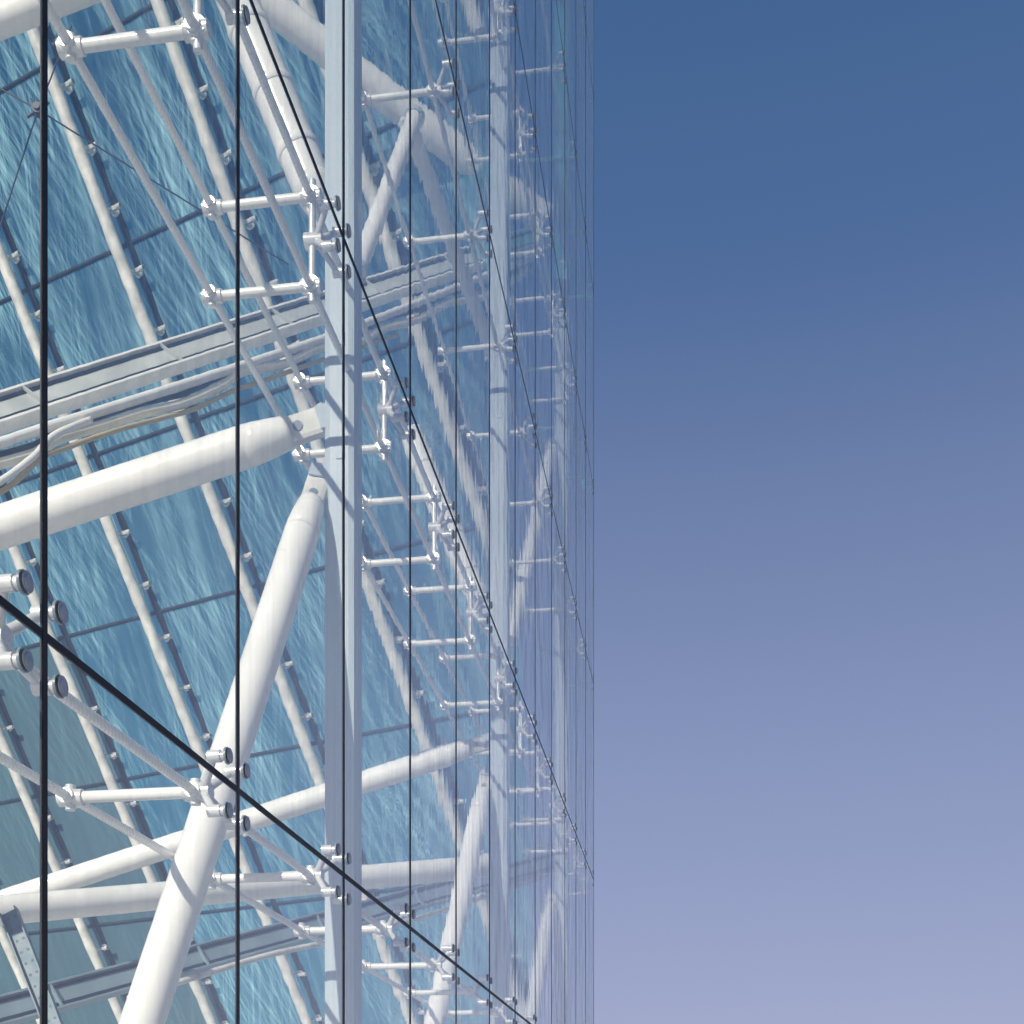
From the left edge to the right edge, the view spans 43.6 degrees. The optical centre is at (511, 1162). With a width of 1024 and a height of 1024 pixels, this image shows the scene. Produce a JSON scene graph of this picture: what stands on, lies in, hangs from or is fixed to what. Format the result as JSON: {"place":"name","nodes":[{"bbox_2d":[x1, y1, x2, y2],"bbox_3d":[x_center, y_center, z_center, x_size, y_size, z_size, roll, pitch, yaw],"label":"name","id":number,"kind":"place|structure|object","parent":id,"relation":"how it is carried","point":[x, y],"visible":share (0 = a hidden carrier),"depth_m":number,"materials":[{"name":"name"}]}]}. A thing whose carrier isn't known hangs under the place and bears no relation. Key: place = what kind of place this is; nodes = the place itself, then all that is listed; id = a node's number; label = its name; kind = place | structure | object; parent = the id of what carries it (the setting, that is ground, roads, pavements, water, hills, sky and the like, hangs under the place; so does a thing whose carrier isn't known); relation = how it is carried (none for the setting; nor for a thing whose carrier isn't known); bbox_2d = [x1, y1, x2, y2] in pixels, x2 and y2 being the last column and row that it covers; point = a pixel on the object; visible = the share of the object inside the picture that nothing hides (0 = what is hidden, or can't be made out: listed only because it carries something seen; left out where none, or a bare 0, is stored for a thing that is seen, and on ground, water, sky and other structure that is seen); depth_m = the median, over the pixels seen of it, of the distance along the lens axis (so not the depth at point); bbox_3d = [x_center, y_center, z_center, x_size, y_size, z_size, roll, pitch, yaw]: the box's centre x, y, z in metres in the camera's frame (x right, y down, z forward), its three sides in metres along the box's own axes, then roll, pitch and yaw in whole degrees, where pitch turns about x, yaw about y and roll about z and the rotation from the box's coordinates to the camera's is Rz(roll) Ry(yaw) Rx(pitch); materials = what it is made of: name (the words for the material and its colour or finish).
{"place":"outdoors","nodes":[
{"label":"outdoors","id":0,"kind":"place"},
{"bbox_2d":[594,0,1023,1023],"label":"sky","id":1,"kind":"structure","parent":0,"point":[809,214],"materials":[{"name":"blue"}]},
{"label":"ground","id":2,"kind":"structure","parent":0,"visible":0},
{"bbox_2d":[515,0,515,1023],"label":"sealant joint","id":3,"kind":"object","parent":2,"relation":"on","point":[515,511],"visible":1,"depth_m":13.57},
{"bbox_2d":[535,0,535,1023],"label":"sealant joint","id":4,"kind":"object","parent":2,"relation":"on","point":[535,511],"visible":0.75,"depth_m":15.18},
{"bbox_2d":[551,0,551,1023],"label":"sealant joint","id":5,"kind":"object","parent":2,"relation":"on","point":[551,511],"visible":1,"depth_m":16.77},
{"bbox_2d":[585,0,585,1023],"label":"sealant joint","id":6,"kind":"object","parent":2,"relation":"on","point":[585,515],"visible":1,"depth_m":21.60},
{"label":"glass pane","id":7,"kind":"object","parent":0,"visible":0},
{"bbox_3d":[-0.095,-19.280,12.750,0.016,0.027,21.190,0,0,9],"label":"sealant joint","id":8,"kind":"object","parent":7,"relation":"attached to","visible":0},
{"bbox_2d":[586,0,593,95],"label":"glass pane","id":9,"kind":"object","parent":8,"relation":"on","point":[590,18],"visible":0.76,"depth_m":22.76,"materials":[{"name":"white"}]},
{"bbox_3d":[0.774,-10.610,20.178,0.400,24.412,0.400,0,0,9],"label":"steel column","id":10,"kind":"object","parent":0,"visible":0},
{"bbox_3d":[-0.508,-15.744,12.878,0.780,0.281,21.322,0,0,9],"label":"cable truss","id":11,"kind":"object","parent":10,"relation":"attached to","visible":0},
{"bbox_2d":[557,0,564,62],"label":"glass pane","id":12,"kind":"object","parent":11,"relation":"attached to","point":[561,8],"visible":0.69,"depth_m":18.09,"materials":[{"name":"white"}]},
{"bbox_2d":[565,0,575,149],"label":"glass pane","id":13,"kind":"object","parent":11,"relation":"attached to","point":[570,37],"visible":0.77,"depth_m":19.32,"materials":[{"name":"white"}]},
{"bbox_2d":[576,0,585,220],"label":"glass pane","id":14,"kind":"object","parent":11,"relation":"attached to","point":[580,83],"visible":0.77,"depth_m":20.73,"materials":[{"name":"white"}]},
{"bbox_2d":[586,31,593,291],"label":"glass pane","id":15,"kind":"object","parent":11,"relation":"attached to","point":[589,167],"visible":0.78,"depth_m":22.36,"materials":[{"name":"white"}]},
{"bbox_3d":[-0.508,-1.600,12.878,0.780,0.281,21.322,0,0,9],"label":"cable truss","id":16,"kind":"object","parent":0,"visible":0},
{"bbox_2d":[0,0,41,627],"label":"glass pane","id":17,"kind":"object","parent":16,"relation":"attached to","point":[21,305],"visible":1,"depth_m":3.75,"materials":[{"name":"white"}]},
{"bbox_2d":[42,0,47,1023],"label":"sealant joint","id":18,"kind":"object","parent":17,"relation":"attached to","point":[45,511],"depth_m":3.88,"materials":[{"name":"black rubber"}]},
{"bbox_2d":[250,0,593,879],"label":"sealant joint","id":19,"kind":"object","parent":17,"relation":"attached to","point":[388,350],"visible":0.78,"depth_m":7.74,"materials":[{"name":"black rubber"}]},
{"bbox_2d":[0,605,41,1023],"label":"glass pane","id":20,"kind":"object","parent":16,"relation":"attached to","point":[20,822],"visible":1,"depth_m":3.75,"materials":[{"name":"clear glass"}]},
{"bbox_2d":[0,595,530,1023],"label":"sealant joint","id":21,"kind":"object","parent":20,"relation":"attached to","point":[52,641],"visible":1,"depth_m":4.99,"materials":[{"name":"black rubber"}]},
{"bbox_2d":[48,0,236,785],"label":"glass pane","id":22,"kind":"object","parent":16,"relation":"attached to","point":[142,354],"visible":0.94,"depth_m":4.60,"materials":[{"name":"white"}]},
{"bbox_2d":[237,0,239,1023],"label":"sealant joint","id":23,"kind":"object","parent":22,"relation":"attached to","point":[238,511],"depth_m":5.49,"materials":[{"name":"black rubber"}]},
{"bbox_2d":[48,643,236,1023],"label":"glass pane","id":24,"kind":"object","parent":16,"relation":"attached to","point":[142,870],"visible":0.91,"depth_m":4.47,"materials":[{"name":"clear glass"}]},
{"bbox_2d":[240,0,342,870],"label":"glass pane","id":25,"kind":"object","parent":16,"relation":"attached to","point":[291,507],"visible":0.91,"depth_m":6.16,"materials":[{"name":"white"}]},
{"bbox_2d":[343,0,344,1023],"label":"sealant joint","id":26,"kind":"object","parent":25,"relation":"attached to","point":[343,511],"depth_m":7.10,"materials":[{"name":"black rubber"}]},
{"bbox_2d":[240,795,342,1023],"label":"glass pane","id":27,"kind":"object","parent":16,"relation":"attached to","point":[291,929],"visible":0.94,"depth_m":6.12,"materials":[{"name":"clear glass"}]},
{"bbox_2d":[345,245,409,924],"bbox_3d":[-0.859,-3.368,7.920,0.108,3.522,1.616,0,0,9],"label":"glass pane","id":28,"kind":"object","parent":16,"relation":"attached to","point":[377,637],"visible":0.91,"depth_m":7.79,"materials":[{"name":"white"}]},
{"bbox_2d":[410,0,410,1023],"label":"sealant joint","id":29,"kind":"object","parent":28,"relation":"attached to","point":[410,511],"depth_m":8.71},
{"bbox_2d":[345,879,409,1023],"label":"glass pane","id":30,"kind":"object","parent":16,"relation":"attached to","point":[377,963],"visible":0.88,"depth_m":7.77,"materials":[{"name":"clear glass"}]},
{"bbox_2d":[411,414,455,961],"bbox_3d":[-0.617,-3.368,9.532,0.108,3.522,1.616,0,0,9],"label":"glass pane","id":31,"kind":"object","parent":16,"relation":"attached to","point":[433,724],"visible":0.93,"depth_m":9.43,"materials":[{"name":"white"}]},
{"bbox_2d":[456,0,456,1023],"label":"sealant joint","id":32,"kind":"object","parent":31,"relation":"attached to","point":[456,511],"depth_m":10.33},
{"bbox_2d":[411,931,455,1023],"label":"glass pane","id":33,"kind":"object","parent":16,"relation":"attached to","point":[433,985],"visible":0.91,"depth_m":9.36,"materials":[{"name":"clear glass"}]},
{"bbox_2d":[457,532,488,988],"bbox_3d":[-0.375,-3.368,11.144,0.108,3.522,1.616,0,0,9],"label":"glass pane","id":34,"kind":"object","parent":16,"relation":"attached to","point":[472,785],"visible":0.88,"depth_m":11.06,"materials":[{"name":"white"}]},
{"bbox_2d":[489,0,489,1023],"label":"sealant joint","id":35,"kind":"object","parent":34,"relation":"attached to","point":[489,511],"visible":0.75,"depth_m":11.93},
{"bbox_2d":[457,967,488,1023],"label":"glass pane","id":36,"kind":"object","parent":16,"relation":"attached to","point":[472,1001],"visible":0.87,"depth_m":10.96,"materials":[{"name":"clear glass"}]},
{"bbox_2d":[490,616,514,1009],"bbox_3d":[-0.133,-3.368,12.756,0.108,3.522,1.616,0,0,9],"label":"glass pane","id":37,"kind":"object","parent":16,"relation":"attached to","point":[502,832],"visible":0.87,"depth_m":12.71,"materials":[{"name":"white"}]},
{"bbox_2d":[490,994,514,1023],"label":"glass pane","id":38,"kind":"object","parent":16,"relation":"attached to","point":[501,1012],"visible":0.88,"depth_m":12.52,"materials":[{"name":"clear glass"}]},
{"bbox_2d":[516,1014,527,1023],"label":"glass pane","id":39,"kind":"object","parent":16,"relation":"attached to","point":[519,1020],"visible":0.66,"depth_m":13.88,"materials":[{"name":"clear glass"}]},
{"bbox_2d":[516,683,534,1023],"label":"glass pane","id":40,"kind":"object","parent":16,"relation":"attached to","point":[525,869],"visible":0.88,"depth_m":14.34,"materials":[{"name":"white"}]},
{"bbox_2d":[536,734,550,1023],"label":"glass pane","id":41,"kind":"object","parent":16,"relation":"attached to","point":[543,893],"visible":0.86,"depth_m":15.95,"materials":[{"name":"white"}]},
{"bbox_2d":[552,775,564,1023],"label":"glass pane","id":42,"kind":"object","parent":16,"relation":"attached to","point":[558,911],"visible":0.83,"depth_m":17.59,"materials":[{"name":"white"}]},
{"bbox_2d":[565,808,575,1023],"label":"glass pane","id":43,"kind":"object","parent":16,"relation":"attached to","point":[570,926],"visible":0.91,"depth_m":19.18,"materials":[{"name":"white"}]},
{"bbox_2d":[576,836,585,1023],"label":"glass pane","id":44,"kind":"object","parent":16,"relation":"attached to","point":[580,937],"visible":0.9,"depth_m":20.73,"materials":[{"name":"white"}]},
{"bbox_2d":[586,862,593,1023],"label":"glass pane","id":45,"kind":"object","parent":16,"relation":"attached to","point":[589,949],"visible":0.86,"depth_m":22.36,"materials":[{"name":"white"}]},
{"bbox_3d":[-0.508,-5.136,12.878,0.780,0.680,21.322,0,0,9],"label":"cable truss","id":46,"kind":"object","parent":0,"visible":0},
{"bbox_2d":[253,0,342,231],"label":"glass pane","id":47,"kind":"object","parent":46,"relation":"attached to","point":[305,38],"visible":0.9,"depth_m":6.61,"materials":[{"name":"white"}]},
{"bbox_2d":[345,0,409,403],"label":"glass pane","id":48,"kind":"object","parent":46,"relation":"attached to","point":[377,135],"visible":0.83,"depth_m":7.94,"materials":[{"name":"white"}]},
{"bbox_2d":[411,0,455,522],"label":"glass pane","id":49,"kind":"object","parent":46,"relation":"attached to","point":[433,247],"visible":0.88,"depth_m":9.46,"materials":[{"name":"white"}]},
{"bbox_2d":[457,96,488,607],"bbox_3d":[-0.375,-6.904,11.144,0.108,3.522,1.616,0,0,9],"label":"glass pane","id":50,"kind":"object","parent":46,"relation":"attached to","point":[472,378],"visible":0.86,"depth_m":11.06,"materials":[{"name":"white"}]},
{"bbox_2d":[490,239,514,674],"bbox_3d":[-0.133,-6.904,12.756,0.108,3.522,1.616,0,0,9],"label":"glass pane","id":51,"kind":"object","parent":46,"relation":"attached to","point":[502,477],"visible":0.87,"depth_m":12.71,"materials":[{"name":"white"}]},
{"bbox_2d":[516,351,534,725],"bbox_3d":[0.109,-6.904,14.368,0.108,3.522,1.616,0,0,9],"label":"glass pane","id":52,"kind":"object","parent":46,"relation":"attached to","point":[525,554],"visible":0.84,"depth_m":14.34,"materials":[{"name":"white"}]},
{"bbox_2d":[536,438,550,766],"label":"glass pane","id":53,"kind":"object","parent":46,"relation":"attached to","point":[543,614],"visible":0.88,"depth_m":15.95,"materials":[{"name":"white"}]},
{"bbox_2d":[552,507,564,803],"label":"glass pane","id":54,"kind":"object","parent":46,"relation":"attached to","point":[558,665],"visible":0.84,"depth_m":17.59,"materials":[{"name":"white"}]},
{"bbox_2d":[565,563,575,831],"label":"glass pane","id":55,"kind":"object","parent":46,"relation":"attached to","point":[570,706],"visible":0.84,"depth_m":19.18,"materials":[{"name":"white"}]},
{"bbox_2d":[576,611,585,854],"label":"glass pane","id":56,"kind":"object","parent":46,"relation":"attached to","point":[580,739],"visible":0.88,"depth_m":20.73,"materials":[{"name":"white"}]},
{"bbox_2d":[586,654,593,877],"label":"glass pane","id":57,"kind":"object","parent":46,"relation":"attached to","point":[589,771],"visible":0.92,"depth_m":22.36,"materials":[{"name":"white"}]},
{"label":"glass pane","id":58,"kind":"object","parent":46,"relation":"attached to","visible":0},
{"bbox_2d":[436,1,593,684],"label":"sealant joint","id":59,"kind":"object","parent":58,"relation":"attached to","point":[504,298],"visible":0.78,"depth_m":12.51,"materials":[{"name":"black rubber"}]},
{"bbox_3d":[-0.508,-12.208,12.878,0.780,0.680,21.322,0,0,9],"label":"cable truss","id":60,"kind":"object","parent":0,"visible":0},
{"bbox_2d":[457,0,488,226],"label":"glass pane","id":61,"kind":"object","parent":60,"relation":"attached to","point":[473,54],"visible":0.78,"depth_m":11.25,"materials":[{"name":"white"}]},
{"bbox_2d":[490,0,514,339],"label":"glass pane","id":62,"kind":"object","parent":60,"relation":"attached to","point":[502,123],"visible":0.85,"depth_m":12.77,"materials":[{"name":"white"}]},
{"bbox_2d":[516,0,534,126],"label":"glass pane","id":63,"kind":"object","parent":60,"relation":"attached to","point":[525,12],"visible":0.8,"depth_m":14.59,"materials":[{"name":"white"}]},
{"bbox_2d":[536,0,550,223],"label":"glass pane","id":64,"kind":"object","parent":60,"relation":"attached to","point":[543,72],"visible":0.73,"depth_m":16.05,"materials":[{"name":"white"}]},
{"bbox_2d":[552,0,564,309],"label":"glass pane","id":65,"kind":"object","parent":60,"relation":"attached to","point":[558,151],"visible":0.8,"depth_m":17.59,"materials":[{"name":"white"}]},
{"bbox_2d":[565,74,575,376],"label":"glass pane","id":66,"kind":"object","parent":60,"relation":"attached to","point":[570,233],"visible":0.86,"depth_m":19.18,"materials":[{"name":"white"}]},
{"bbox_2d":[576,160,585,431],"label":"glass pane","id":67,"kind":"object","parent":60,"relation":"attached to","point":[580,301],"visible":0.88,"depth_m":20.73,"materials":[{"name":"white"}]},
{"bbox_2d":[586,239,593,486],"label":"glass pane","id":68,"kind":"object","parent":60,"relation":"attached to","point":[589,368],"visible":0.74,"depth_m":22.36,"materials":[{"name":"white"}]},
{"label":"glass pane","id":69,"kind":"object","parent":60,"relation":"attached to","visible":0},
{"bbox_2d":[513,0,593,488],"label":"sealant joint","id":70,"kind":"object","parent":69,"relation":"attached to","point":[550,226],"visible":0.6,"depth_m":16.56,"materials":[{"name":"grey rubber"}]},
{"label":"glass pane","id":71,"kind":"object","parent":60,"relation":"attached to","visible":0},
{"bbox_2d":[556,0,593,293],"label":"sealant joint","id":72,"kind":"object","parent":71,"relation":"attached to","point":[574,142],"visible":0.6,"depth_m":19.61,"materials":[{"name":"grey rubber"}]},
{"bbox_3d":[-0.508,-8.672,12.878,0.780,0.281,21.322,0,0,9],"label":"cable truss","id":73,"kind":"object","parent":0,"visible":0},
{"bbox_2d":[436,0,455,82],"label":"glass pane","id":74,"kind":"object","parent":73,"relation":"attached to","point":[447,10],"visible":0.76,"depth_m":10.10,"materials":[{"name":"white"}]},
{"bbox_2d":[516,20,534,425],"bbox_3d":[0.109,-10.440,14.368,0.108,3.522,1.616,0,0,9],"label":"glass pane","id":75,"kind":"object","parent":73,"relation":"attached to","point":[525,238],"visible":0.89,"depth_m":14.34,"materials":[{"name":"white"}]},
{"bbox_2d":[536,142,550,495],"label":"glass pane","id":76,"kind":"object","parent":73,"relation":"attached to","point":[543,330],"visible":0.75,"depth_m":15.95,"materials":[{"name":"white"}]},
{"bbox_2d":[552,239,564,556],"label":"glass pane","id":77,"kind":"object","parent":73,"relation":"attached to","point":[558,408],"visible":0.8,"depth_m":17.59,"materials":[{"name":"white"}]},
{"bbox_2d":[565,318,575,604],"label":"glass pane","id":78,"kind":"object","parent":73,"relation":"attached to","point":[570,469],"visible":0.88,"depth_m":19.18,"materials":[{"name":"white"}]},
{"bbox_2d":[576,385,585,643],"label":"glass pane","id":79,"kind":"object","parent":73,"relation":"attached to","point":[580,520],"visible":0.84,"depth_m":20.73,"materials":[{"name":"white"}]},
{"bbox_2d":[586,446,593,682],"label":"glass pane","id":80,"kind":"object","parent":73,"relation":"attached to","point":[589,570],"visible":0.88,"depth_m":22.36,"materials":[{"name":"blue"}]}
]}

